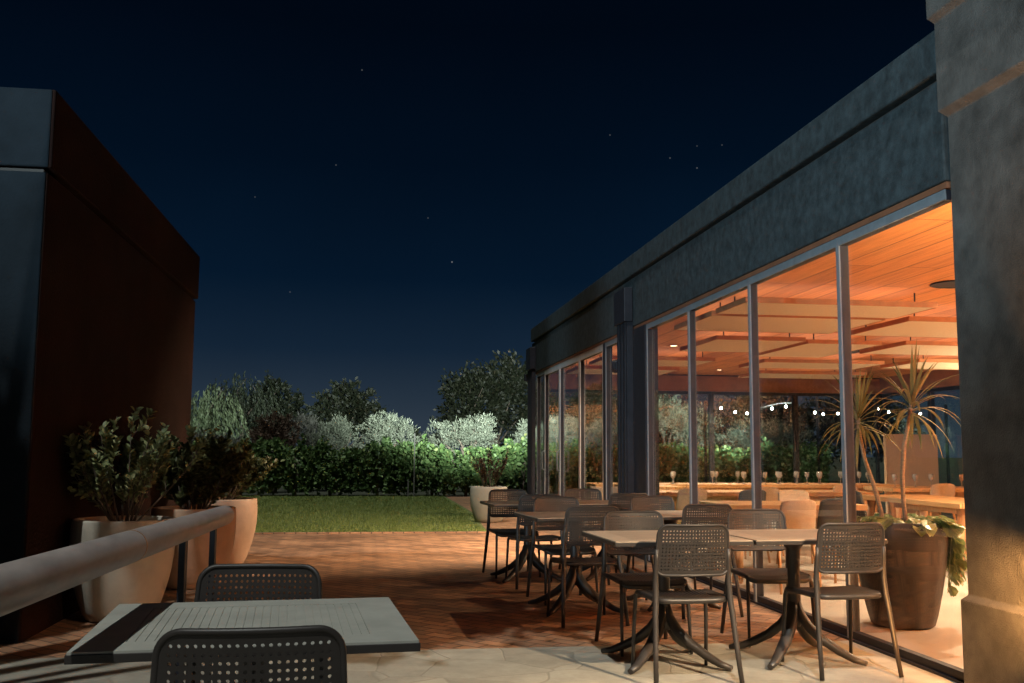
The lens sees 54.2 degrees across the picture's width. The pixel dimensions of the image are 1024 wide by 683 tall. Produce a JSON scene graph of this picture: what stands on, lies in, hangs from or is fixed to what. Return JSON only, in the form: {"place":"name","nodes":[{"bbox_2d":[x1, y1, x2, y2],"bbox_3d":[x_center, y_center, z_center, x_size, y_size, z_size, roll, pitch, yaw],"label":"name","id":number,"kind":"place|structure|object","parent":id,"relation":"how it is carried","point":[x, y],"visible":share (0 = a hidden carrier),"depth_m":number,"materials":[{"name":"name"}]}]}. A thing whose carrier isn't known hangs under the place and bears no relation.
{"place":"outdoors","nodes":[
{"label":"outdoors","id":0,"kind":"place"},
{"bbox_2d":[0,87,199,643],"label":"annex building","id":1,"kind":"structure","parent":0,"point":[99,270],"depth_m":7.37,"materials":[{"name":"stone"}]},
{"bbox_2d":[225,495,485,531],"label":"lawn","id":2,"kind":"structure","parent":0,"point":[471,518],"depth_m":19.52,"materials":[{"name":"plant"}]},
{"bbox_2d":[0,495,848,658],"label":"brick terrace","id":3,"kind":"structure","parent":0,"point":[441,590],"depth_m":8.79,"materials":[{"name":"brick"}]},
{"bbox_2d":[69,515,174,622],"bbox_3d":[-2.925,1.699,7.500,0.744,0.735,0.744,1,-6,-8],"label":"garden pot","id":4,"kind":"object","parent":3,"relation":"on","point":[144,580],"visible":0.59,"depth_m":7.22,"materials":[{"name":"white ceramic"}]},
{"bbox_2d":[63,406,222,520],"bbox_3d":[-2.776,0.956,7.628,1.122,0.892,0.933,1,-6,-8],"label":"potted shrub","id":5,"kind":"object","parent":4,"relation":"on","point":[94,482],"visible":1,"depth_m":7.41,"materials":[{"name":"green plant"}]},
{"bbox_2d":[151,505,235,589],"bbox_3d":[-2.960,1.902,9.272,0.764,0.720,0.764,1,-6,-8],"label":"garden pot","id":6,"kind":"object","parent":3,"relation":"on","point":[198,557],"visible":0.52,"depth_m":8.98,"materials":[{"name":"ceramic"}]},
{"bbox_2d":[142,429,256,508],"bbox_3d":[-2.960,1.210,9.343,1.090,0.801,1.108,3,-7,-24],"label":"potted shrub","id":7,"kind":"object","parent":6,"relation":"on","point":[221,469],"visible":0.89,"depth_m":9.19,"materials":[{"name":"green plant"}]},
{"bbox_2d":[186,497,256,563],"bbox_3d":[-3.212,2.096,11.044,0.764,0.720,0.764,1,-6,-8],"label":"garden pot","id":8,"kind":"object","parent":3,"relation":"on","point":[246,514],"visible":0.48,"depth_m":10.86,"materials":[{"name":"ceramic"}]},
{"bbox_2d":[193,436,277,499],"bbox_3d":[-3.199,1.429,11.142,0.936,0.759,1.202,-2,-7,23],"label":"potted shrub","id":9,"kind":"object","parent":8,"relation":"on","point":[260,466],"visible":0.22,"depth_m":11.13,"materials":[{"name":"green plant"}]},
{"bbox_2d":[254,531,485,533],"bbox_3d":[-5.763,2.856,14.824,10.900,0.028,0.070,1,-6,-8],"label":"lawn edging","id":10,"kind":"object","parent":3,"relation":"on","point":[366,532],"depth_m":15.28,"materials":[{"name":"brick"}]},
{"bbox_2d":[470,486,506,522],"bbox_3d":[-0.420,2.929,18.015,0.676,0.630,0.676,1,-6,-8],"label":"garden pot","id":11,"kind":"object","parent":3,"relation":"on","point":[478,494],"visible":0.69,"depth_m":17.76,"materials":[{"name":"white ceramic"}]},
{"bbox_2d":[469,444,508,486],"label":"potted shrub","id":12,"kind":"object","parent":11,"relation":"on","point":[483,474],"visible":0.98,"depth_m":18.00,"materials":[{"name":"green plant"}]},
{"bbox_2d":[482,489,540,578],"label":"terrace chair","id":13,"kind":"object","parent":3,"relation":"on","point":[500,532],"visible":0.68,"depth_m":10.43,"materials":[{"name":"plastic"}]},
{"bbox_2d":[480,501,572,582],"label":"terrace table","id":14,"kind":"object","parent":3,"relation":"on","point":[524,556],"visible":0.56,"depth_m":9.86,"materials":[{"name":"plastic"}]},
{"bbox_2d":[505,494,567,589],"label":"terrace chair","id":15,"kind":"object","parent":3,"relation":"on","point":[517,537],"visible":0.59,"depth_m":9.31,"materials":[{"name":"plastic"}]},
{"bbox_2d":[526,497,598,604],"bbox_3d":[0.434,1.774,8.561,0.512,0.863,0.538,2,-7,-14],"label":"terrace chair","id":16,"kind":"object","parent":3,"relation":"on","point":[549,549],"visible":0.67,"depth_m":8.69,"materials":[{"name":"plastic"}]},
{"bbox_2d":[514,511,638,615],"bbox_3d":[0.508,1.775,8.071,0.828,0.749,0.788,2,-6,-13],"label":"terrace table","id":17,"kind":"object","parent":3,"relation":"on","point":[574,576],"visible":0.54,"depth_m":8.00,"materials":[{"name":"plastic"}]},
{"bbox_2d":[558,488,616,572],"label":"terrace chair","id":18,"kind":"object","parent":3,"relation":"on","point":[588,490],"visible":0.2,"depth_m":10.85,"materials":[{"name":"plastic"}]},
{"bbox_2d":[547,506,629,627],"bbox_3d":[0.552,1.659,7.508,0.512,0.863,0.538,2,-6,-12],"label":"terrace chair","id":19,"kind":"object","parent":3,"relation":"on","point":[563,560],"visible":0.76,"depth_m":7.33,"materials":[{"name":"plastic"}]},
{"bbox_2d":[564,500,658,580],"bbox_3d":[0.965,2.007,10.145,0.828,0.749,0.788,2,-6,-12],"label":"terrace table","id":20,"kind":"object","parent":3,"relation":"on","point":[591,576],"visible":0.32,"depth_m":9.98,"materials":[{"name":"plastic"}]},
{"bbox_2d":[590,493,653,584],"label":"terrace chair","id":21,"kind":"object","parent":3,"relation":"on","point":[621,495],"visible":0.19,"depth_m":9.67,"materials":[{"name":"plastic"}]},
{"bbox_2d":[626,496,696,599],"bbox_3d":[1.317,1.816,8.888,0.512,0.863,0.538,2,-6,-12],"label":"terrace chair","id":22,"kind":"object","parent":3,"relation":"on","point":[659,500],"visible":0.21,"depth_m":9.12,"materials":[{"name":"plastic"}]},
{"bbox_2d":[626,510,726,611],"bbox_3d":[1.313,1.805,8.296,0.828,0.749,0.788,2,-6,-13],"label":"terrace table","id":23,"kind":"object","parent":3,"relation":"on","point":[672,516],"visible":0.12,"depth_m":8.18,"materials":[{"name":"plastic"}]},
{"bbox_2d":[672,504,743,618],"bbox_3d":[1.474,1.710,7.921,0.512,0.863,0.538,2,-7,-14],"label":"terrace chair","id":24,"kind":"object","parent":3,"relation":"on","point":[708,513],"visible":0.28,"depth_m":7.74,"materials":[{"name":"plastic"}]},
{"bbox_2d":[720,509,815,646],"bbox_3d":[1.742,1.590,6.820,0.512,0.863,0.538,1,-6,-6],"label":"terrace chair","id":25,"kind":"object","parent":3,"relation":"on","point":[766,575],"visible":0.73,"depth_m":6.99,"materials":[{"name":"plastic"}]},
{"bbox_2d":[0,641,955,682],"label":"stone paving","id":26,"kind":"structure","parent":0,"point":[594,664],"depth_m":5.83,"materials":[{"name":"stone"}]},
{"bbox_2d":[0,505,233,682],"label":"handrail","id":27,"kind":"object","parent":26,"relation":"on","point":[27,581],"visible":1,"depth_m":2.55,"materials":[{"name":"metal"}]},
{"bbox_2d":[64,597,420,681],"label":"terrace table","id":28,"kind":"object","parent":26,"relation":"on","point":[120,633],"visible":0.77,"depth_m":2.92,"materials":[{"name":"grey plastic"}]},
{"bbox_2d":[150,625,347,682],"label":"terrace chair","id":29,"kind":"object","parent":26,"relation":"on","point":[241,638],"visible":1,"depth_m":2.21,"materials":[{"name":"plastic"}]},
{"bbox_2d":[185,563,322,682],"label":"terrace chair","id":30,"kind":"object","parent":26,"relation":"on","point":[255,569],"visible":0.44,"depth_m":3.44,"materials":[{"name":"plastic"}]},
{"bbox_2d":[594,511,692,656],"bbox_3d":[0.854,1.551,6.512,0.512,0.863,0.538,2,-6,-11],"label":"terrace chair","id":31,"kind":"object","parent":26,"relation":"on","point":[636,581],"visible":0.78,"depth_m":6.65,"materials":[{"name":"plastic"}]},
{"bbox_2d":[582,530,753,673],"bbox_3d":[0.920,1.555,6.061,0.828,0.749,0.788,1,-6,-10],"label":"terrace table","id":32,"kind":"object","parent":26,"relation":"on","point":[673,628],"visible":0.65,"depth_m":5.96,"materials":[{"name":"plastic"}]},
{"bbox_2d":[631,524,744,682],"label":"terrace chair","id":33,"kind":"object","parent":26,"relation":"on","point":[704,596],"visible":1,"depth_m":5.53,"materials":[{"name":"plastic"}]},
{"bbox_2d":[708,529,887,668],"bbox_3d":[1.752,1.577,6.210,0.828,0.749,0.788,1,-6,-10],"label":"terrace table","id":34,"kind":"object","parent":26,"relation":"on","point":[793,541],"visible":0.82,"depth_m":6.15,"materials":[{"name":"plastic"}]},
{"bbox_2d":[781,522,903,680],"bbox_3d":[1.912,1.489,5.895,0.512,0.863,0.538,2,-6,-11],"label":"terrace chair","id":35,"kind":"object","parent":26,"relation":"on","point":[849,593],"visible":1,"depth_m":5.72,"materials":[{"name":"plastic"}]},
{"bbox_2d":[0,0,961,457],"label":"sky","id":36,"kind":"structure","parent":0,"point":[391,195],"materials":[{"name":"blue"}]},
{"bbox_2d":[225,454,963,518],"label":"ground","id":37,"kind":"structure","parent":0,"point":[956,467],"depth_m":51.27,"materials":[{"name":"plant"}]},
{"bbox_2d":[192,423,239,443],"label":"feathery shrub","id":38,"kind":"object","parent":37,"relation":"on","point":[198,434],"visible":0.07,"depth_m":29.55,"materials":[{"name":"green plant"}]},
{"bbox_2d":[190,383,250,441],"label":"willow tree","id":39,"kind":"object","parent":37,"relation":"on","point":[204,421],"visible":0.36,"depth_m":42.46,"materials":[{"name":"green plant"}]},
{"bbox_2d":[194,372,290,441],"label":"broadleaf tree","id":40,"kind":"object","parent":37,"relation":"on","point":[246,406],"visible":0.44,"depth_m":44.47,"materials":[{"name":"green plant"}]},
{"bbox_2d":[232,370,306,451],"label":"broadleaf tree","id":41,"kind":"object","parent":37,"relation":"on","point":[278,385],"visible":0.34,"depth_m":45.35,"materials":[{"name":"green plant"}]},
{"bbox_2d":[246,408,302,493],"bbox_3d":[-7.193,3.224,29.715,1.961,2.666,1.559,1,-6,-8],"label":"feathery shrub","id":42,"kind":"object","parent":37,"relation":"on","point":[267,431],"visible":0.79,"depth_m":29.65,"materials":[{"name":"green plant"}]},
{"bbox_2d":[278,412,335,459],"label":"feathery shrub","id":43,"kind":"object","parent":37,"relation":"on","point":[301,419],"visible":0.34,"depth_m":31.28,"materials":[{"name":"green plant"}]},
{"bbox_2d":[306,412,361,491],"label":"feathery shrub","id":44,"kind":"object","parent":37,"relation":"on","point":[337,426],"visible":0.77,"depth_m":30.90,"materials":[{"name":"green plant"}]},
{"bbox_2d":[300,376,391,463],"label":"broadleaf tree","id":45,"kind":"object","parent":37,"relation":"on","point":[353,406],"visible":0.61,"depth_m":44.40,"materials":[{"name":"green plant"}]},
{"bbox_2d":[352,410,422,492],"bbox_3d":[-3.828,3.381,30.722,2.166,2.605,1.327,3,-7,-25],"label":"olive tree","id":46,"kind":"object","parent":37,"relation":"on","point":[392,432],"visible":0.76,"depth_m":30.65,"materials":[{"name":"green plant"}]},
{"bbox_2d":[409,426,451,461],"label":"feathery shrub","id":47,"kind":"object","parent":37,"relation":"on","point":[417,433],"visible":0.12,"depth_m":39.63,"materials":[{"name":"green plant"}]},
{"bbox_2d":[420,411,497,492],"bbox_3d":[-1.704,3.437,31.235,2.675,2.630,1.516,1,-6,-8],"label":"olive tree","id":48,"kind":"object","parent":37,"relation":"on","point":[484,436],"visible":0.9,"depth_m":31.19,"materials":[{"name":"green plant"}]},
{"bbox_2d":[430,349,573,459],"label":"broadleaf tree","id":49,"kind":"object","parent":37,"relation":"on","point":[493,390],"visible":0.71,"depth_m":45.07,"materials":[{"name":"green plant"}]},
{"bbox_2d":[192,433,832,495],"bbox_3d":[-1.064,3.540,28.432,21.392,1.889,1.389,1,-6,-8],"label":"hedge","id":50,"kind":"object","parent":37,"relation":"on","point":[318,467],"visible":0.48,"depth_m":28.16,"materials":[{"name":"green plant"}]},
{"bbox_2d":[507,416,570,492],"bbox_3d":[0.827,3.555,31.300,2.122,2.442,1.322,1,-6,-8],"label":"olive tree","id":51,"kind":"object","parent":37,"relation":"on","point":[553,430],"visible":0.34,"depth_m":31.26,"materials":[{"name":"green plant"}]},
{"bbox_2d":[500,389,616,449],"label":"broadleaf tree","id":52,"kind":"object","parent":37,"relation":"on","point":[593,406],"visible":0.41,"depth_m":43.16,"materials":[{"name":"green plant"}]},
{"bbox_2d":[587,394,728,477],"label":"broadleaf tree","id":53,"kind":"object","parent":37,"relation":"on","point":[717,427],"visible":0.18,"depth_m":42.55,"materials":[{"name":"green plant"}]},
{"bbox_2d":[612,394,729,447],"bbox_3d":[5.234,3.221,32.363,3.845,3.390,2.336,1,-6,-8],"label":"olive tree","id":54,"kind":"object","parent":37,"relation":"on","point":[682,425],"visible":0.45,"depth_m":32.35,"materials":[{"name":"green plant"}]},
{"bbox_2d":[697,392,819,457],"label":"broadleaf tree","id":55,"kind":"object","parent":37,"relation":"on","point":[782,412],"visible":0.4,"depth_m":44.22,"materials":[{"name":"green plant"}]},
{"bbox_2d":[717,416,816,457],"bbox_3d":[8.729,3.788,33.985,3.595,2.668,2.409,-1,-6,12],"label":"olive tree","id":56,"kind":"object","parent":37,"relation":"on","point":[771,432],"visible":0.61,"depth_m":33.83,"materials":[{"name":"green plant"}]},
{"bbox_2d":[816,396,820,482],"bbox_3d":[7.890,2.454,25.776,0.320,3.380,0.320,1,-6,-8],"label":"post","id":57,"kind":"object","parent":37,"relation":"on","point":[817,429],"visible":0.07,"depth_m":25.75,"materials":[{"name":"metal"}]},
{"bbox_2d":[703,401,949,482],"bbox_3d":[8.663,3.006,27.353,7.060,2.660,0.060,1,-6,-8],"label":"festoon cable","id":58,"kind":"object","parent":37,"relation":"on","point":[946,442],"visible":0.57,"depth_m":27.46,"materials":[{"name":"black plastic"}]},
{"bbox_2d":[780,393,927,482],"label":"broadleaf tree","id":59,"kind":"object","parent":37,"relation":"on","point":[826,422],"visible":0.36,"depth_m":43.90,"materials":[{"name":"green plant"}]},
{"bbox_2d":[526,0,1023,682],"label":"restaurant building","id":60,"kind":"structure","parent":0,"point":[900,178],"depth_m":7.02,"materials":[{"name":"paint"}]},
{"bbox_2d":[537,371,544,493],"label":"window","id":61,"kind":"structure","parent":60,"relation":"in","point":[539,375],"depth_m":19.42,"materials":[{"name":"metal"}]},
{"bbox_2d":[541,364,558,493],"bbox_3d":[0.706,1.842,17.855,0.142,2.770,1.470,1,-6,-8],"label":"sliding door","id":62,"kind":"structure","parent":60,"relation":"in","point":[554,369],"depth_m":18.53,"materials":[{"name":"metal"}]},
{"bbox_2d":[556,355,578,525],"bbox_3d":[0.929,1.673,16.320,0.142,2.770,1.630,1,-6,-8],"label":"sliding door","id":63,"kind":"structure","parent":60,"relation":"in","point":[574,360],"depth_m":17.06,"materials":[{"name":"metal"}]},
{"bbox_2d":[543,389,616,493],"bbox_3d":[1.439,2.206,19.858,1.644,2.495,0.090,1,-6,-8],"label":"window","id":64,"kind":"structure","parent":60,"relation":"in","point":[550,390],"depth_m":19.89,"materials":[{"name":"metal"}]},
{"bbox_2d":[579,344,602,524],"bbox_3d":[1.196,1.498,14.721,0.072,2.770,1.610,1,-6,-8],"label":"sliding door","id":65,"kind":"structure","parent":60,"relation":"in","point":[595,351],"depth_m":15.47,"materials":[{"name":"metal"}]},
{"bbox_2d":[605,338,616,499],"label":"window","id":66,"kind":"structure","parent":60,"relation":"in","point":[608,345],"depth_m":13.82,"materials":[{"name":"metal"}]},
{"bbox_2d":[566,360,678,374],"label":"acoustic panel","id":67,"kind":"object","parent":60,"relation":"hanging from","point":[598,370],"visible":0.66,"depth_m":17.42,"materials":[{"name":"wood"}]},
{"bbox_2d":[589,352,714,366],"bbox_3d":[2.199,0.262,15.892,1.750,0.163,1.100,1,-6,-8],"label":"acoustic panel","id":68,"kind":"object","parent":60,"relation":"hanging from","point":[674,361],"visible":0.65,"depth_m":15.61,"materials":[{"name":"fabric"}]},
{"bbox_2d":[646,306,690,570],"bbox_3d":[1.737,1.089,10.990,0.072,2.770,1.565,1,-6,-8],"label":"window","id":69,"kind":"structure","parent":60,"relation":"in","point":[681,312],"depth_m":11.73,"materials":[{"name":"metal"}]},
{"bbox_2d":[658,391,711,511],"bbox_3d":[3.147,2.243,20.101,1.794,2.495,0.090,1,-6,-8],"label":"window","id":70,"kind":"structure","parent":60,"relation":"in","point":[659,392],"depth_m":20.23,"materials":[{"name":"metal"}]},
{"bbox_2d":[688,278,754,600],"bbox_3d":[1.968,0.915,9.396,0.072,2.770,1.665,1,-6,-8],"label":"window","id":71,"kind":"structure","parent":60,"relation":"in","point":[743,285],"depth_m":10.15,"materials":[{"name":"metal"}]},
{"bbox_2d":[680,332,805,352],"bbox_3d":[3.037,-0.014,13.350,1.180,0.163,1.500,1,-6,-8],"label":"acoustic panel","id":72,"kind":"object","parent":60,"relation":"hanging from","point":[722,343],"visible":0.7,"depth_m":13.01,"materials":[{"name":"fabric"}]},
{"bbox_2d":[711,392,796,513],"bbox_3d":[4.928,2.282,20.355,1.794,2.495,0.090,1,-6,-8],"label":"window","id":73,"kind":"structure","parent":60,"relation":"in","point":[712,393],"depth_m":20.44,"materials":[{"name":"metal"}]},
{"bbox_2d":[674,302,884,333],"bbox_3d":[2.925,-0.260,11.130,1.920,0.163,1.290,1,-6,-8],"label":"acoustic panel","id":74,"kind":"object","parent":60,"relation":"hanging from","point":[711,320],"visible":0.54,"depth_m":11.00,"materials":[{"name":"fabric"}]},
{"bbox_2d":[748,238,848,637],"bbox_3d":[2.206,0.735,7.753,0.072,2.770,1.665,1,-6,-8],"label":"window","id":75,"kind":"structure","parent":60,"relation":"in","point":[829,247],"depth_m":8.44,"materials":[{"name":"metal"}]},
{"bbox_2d":[739,368,866,378],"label":"acoustic panel","id":76,"kind":"object","parent":60,"relation":"hanging from","point":[765,373],"visible":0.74,"depth_m":18.07,"materials":[{"name":"wood"}]},
{"bbox_2d":[739,355,884,369],"bbox_3d":[4.847,0.320,16.269,2.000,0.163,1.100,1,-6,-8],"label":"acoustic panel","id":77,"kind":"object","parent":60,"relation":"hanging from","point":[797,364],"visible":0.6,"depth_m":15.97,"materials":[{"name":"fabric"}]},
{"bbox_2d":[759,334,881,357],"bbox_3d":[4.191,0.053,13.891,1.020,0.163,1.850,1,-6,-8],"label":"acoustic panel","id":78,"kind":"object","parent":60,"relation":"hanging from","point":[813,348],"visible":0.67,"depth_m":13.58,"materials":[{"name":"fabric"}]},
{"bbox_2d":[716,293,937,318],"bbox_3d":[3.107,-0.386,9.976,1.950,0.163,0.820,1,-6,-8],"label":"acoustic panel","id":79,"kind":"object","parent":60,"relation":"hanging from","point":[774,306],"visible":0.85,"depth_m":9.79,"materials":[{"name":"fabric"}]},
{"bbox_2d":[795,393,880,511],"bbox_3d":[6.710,2.321,20.609,1.794,2.495,0.090,1,-6,-8],"label":"window","id":80,"kind":"structure","parent":60,"relation":"in","point":[877,457],"depth_m":20.67,"materials":[{"name":"metal"}]},
{"bbox_2d":[837,189,963,680],"bbox_3d":[2.422,0.572,6.268,0.072,2.770,1.343,1,-6,-8],"label":"window","id":81,"kind":"structure","parent":60,"relation":"in","point":[942,197],"depth_m":6.85,"materials":[{"name":"metal"}]},
{"bbox_2d":[851,314,956,337],"bbox_3d":[5.133,-0.205,11.505,2.000,0.163,1.370,1,-6,-8],"label":"acoustic panel","id":82,"kind":"object","parent":60,"relation":"hanging from","point":[924,326],"visible":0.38,"depth_m":11.37,"materials":[{"name":"fabric"}]},
{"bbox_2d":[882,389,929,433],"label":"window","id":83,"kind":"structure","parent":60,"relation":"in","point":[885,417],"depth_m":20.74,"materials":[{"name":"metal"}]},
{"bbox_2d":[859,337,957,355],"bbox_3d":[6.069,0.050,13.757,2.100,0.163,1.250,1,-6,-8],"label":"acoustic panel","id":84,"kind":"object","parent":60,"relation":"hanging from","point":[940,348],"visible":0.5,"depth_m":13.59,"materials":[{"name":"fabric"}]},
{"bbox_2d":[880,355,958,369],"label":"acoustic panel","id":85,"kind":"object","parent":60,"relation":"hanging from","point":[946,364],"visible":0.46,"depth_m":16.01,"materials":[{"name":"fabric"}]},
{"bbox_2d":[930,280,954,288],"bbox_3d":[4.105,-0.533,9.273,0.430,0.014,0.430,1,-6,-8],"label":"ceiling grille","id":86,"kind":"object","parent":60,"relation":"attached to","point":[948,284],"visible":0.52,"depth_m":9.30,"materials":[{"name":"metal"}]},
{"bbox_2d":[929,386,959,519],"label":"window","id":87,"kind":"structure","parent":60,"relation":"in","point":[931,392],"depth_m":19.02,"materials":[{"name":"metal"}]},
{"bbox_2d":[594,519,967,668],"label":"interior floor","id":88,"kind":"structure","parent":0,"point":[941,640],"depth_m":7.88,"materials":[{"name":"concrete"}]},
{"bbox_2d":[614,484,682,523],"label":"dining table","id":89,"kind":"object","parent":88,"relation":"on","point":[666,487],"visible":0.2,"depth_m":14.98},
{"bbox_2d":[676,488,707,523],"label":"dining chair","id":90,"kind":"object","parent":88,"relation":"on","point":[683,498],"visible":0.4,"depth_m":11.78,"materials":[{"name":"beige fabric"}]},
{"bbox_2d":[585,483,900,526],"bbox_3d":[3.834,2.744,16.619,5.200,0.757,0.949,1,-6,-8],"label":"dining table","id":91,"kind":"object","parent":88,"relation":"on","point":[781,486],"visible":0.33,"depth_m":16.40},
{"bbox_2d":[722,489,770,562],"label":"dining chair","id":92,"kind":"object","parent":88,"relation":"on","point":[745,495],"visible":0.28,"depth_m":11.46,"materials":[{"name":"fabric"}]},
{"bbox_2d":[659,490,873,504],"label":"dining table","id":93,"kind":"object","parent":88,"relation":"on","point":[733,495],"visible":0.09,"depth_m":13.14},
{"bbox_2d":[749,487,783,555],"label":"dining chair","id":94,"kind":"object","parent":88,"relation":"on","point":[771,493],"visible":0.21,"depth_m":12.33,"materials":[{"name":"beige fabric"}]},
{"bbox_2d":[699,501,867,583],"bbox_3d":[2.746,2.027,10.188,1.450,0.757,0.899,1,-6,-8],"label":"dining table","id":95,"kind":"object","parent":88,"relation":"on","point":[739,555],"visible":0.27,"depth_m":9.89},
{"bbox_2d":[752,499,821,594],"bbox_3d":[2.537,1.871,9.233,0.460,0.843,0.516,2,-7,-18],"label":"dining chair","id":96,"kind":"object","parent":88,"relation":"on","point":[799,513],"visible":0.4,"depth_m":9.04,"materials":[{"name":"beige wood"}]},
{"bbox_2d":[776,489,828,566],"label":"dining chair","id":97,"kind":"object","parent":88,"relation":"on","point":[786,494],"visible":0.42,"depth_m":11.48,"materials":[{"name":"beige fabric"}]},
{"bbox_2d":[800,498,860,586],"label":"dining chair","id":98,"kind":"object","parent":88,"relation":"on","point":[830,510],"visible":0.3,"depth_m":9.30,"materials":[{"name":"wood"}]},
{"bbox_2d":[856,491,867,517],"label":"dining chair","id":99,"kind":"object","parent":88,"relation":"on","point":[859,498],"visible":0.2,"depth_m":11.28,"materials":[{"name":"black fabric"}]},
{"bbox_2d":[858,518,947,629],"bbox_3d":[2.879,1.710,7.395,0.667,0.760,0.670,1,-6,-8],"label":"indoor pot","id":100,"kind":"object","parent":88,"relation":"on","point":[916,564],"visible":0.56,"depth_m":7.13,"materials":[{"name":"ceramic"}]},
{"bbox_2d":[807,363,901,517],"bbox_3d":[2.632,0.771,7.620,0.699,1.299,0.736,-5,-9,42],"label":"dracaena plant","id":101,"kind":"object","parent":100,"relation":"on","point":[860,399],"visible":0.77,"depth_m":7.59,"materials":[{"name":"green plant"}]},
{"bbox_2d":[857,513,966,596],"bbox_3d":[2.911,1.585,7.374,0.872,0.604,0.795,-1,-7,16],"label":"trailing plant","id":102,"kind":"object","parent":100,"relation":"on","point":[953,531],"visible":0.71,"depth_m":7.27,"materials":[{"name":"green plant"}]},
{"bbox_2d":[868,340,960,521],"bbox_3d":[3.030,0.689,7.469,0.755,1.432,0.804,1,-6,-8],"label":"dracaena plant","id":103,"kind":"object","parent":100,"relation":"on","point":[915,388],"visible":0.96,"depth_m":7.45,"materials":[{"name":"green plant"}]},
{"bbox_2d":[883,434,938,516],"bbox_3d":[7.344,2.518,18.366,1.070,1.620,0.400,2,-6,-12],"label":"partition screen","id":104,"kind":"object","parent":88,"relation":"on","point":[923,464],"visible":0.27,"depth_m":18.36,"materials":[{"name":"wood"}]},
{"bbox_2d":[864,486,963,517],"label":"dining table","id":105,"kind":"object","parent":88,"relation":"on","point":[913,490],"visible":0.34,"depth_m":15.22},
{"bbox_2d":[862,495,966,576],"bbox_3d":[4.894,2.174,11.398,0.949,0.757,2.200,1,-6,-8],"label":"dining table","id":106,"kind":"object","parent":88,"relation":"on","point":[923,504],"visible":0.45,"depth_m":11.43,"materials":[{"name":"wood"}]},
{"bbox_2d":[913,483,955,522],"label":"dining chair","id":107,"kind":"object","parent":88,"relation":"on","point":[943,489],"visible":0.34,"depth_m":14.32,"materials":[{"name":"wood"}]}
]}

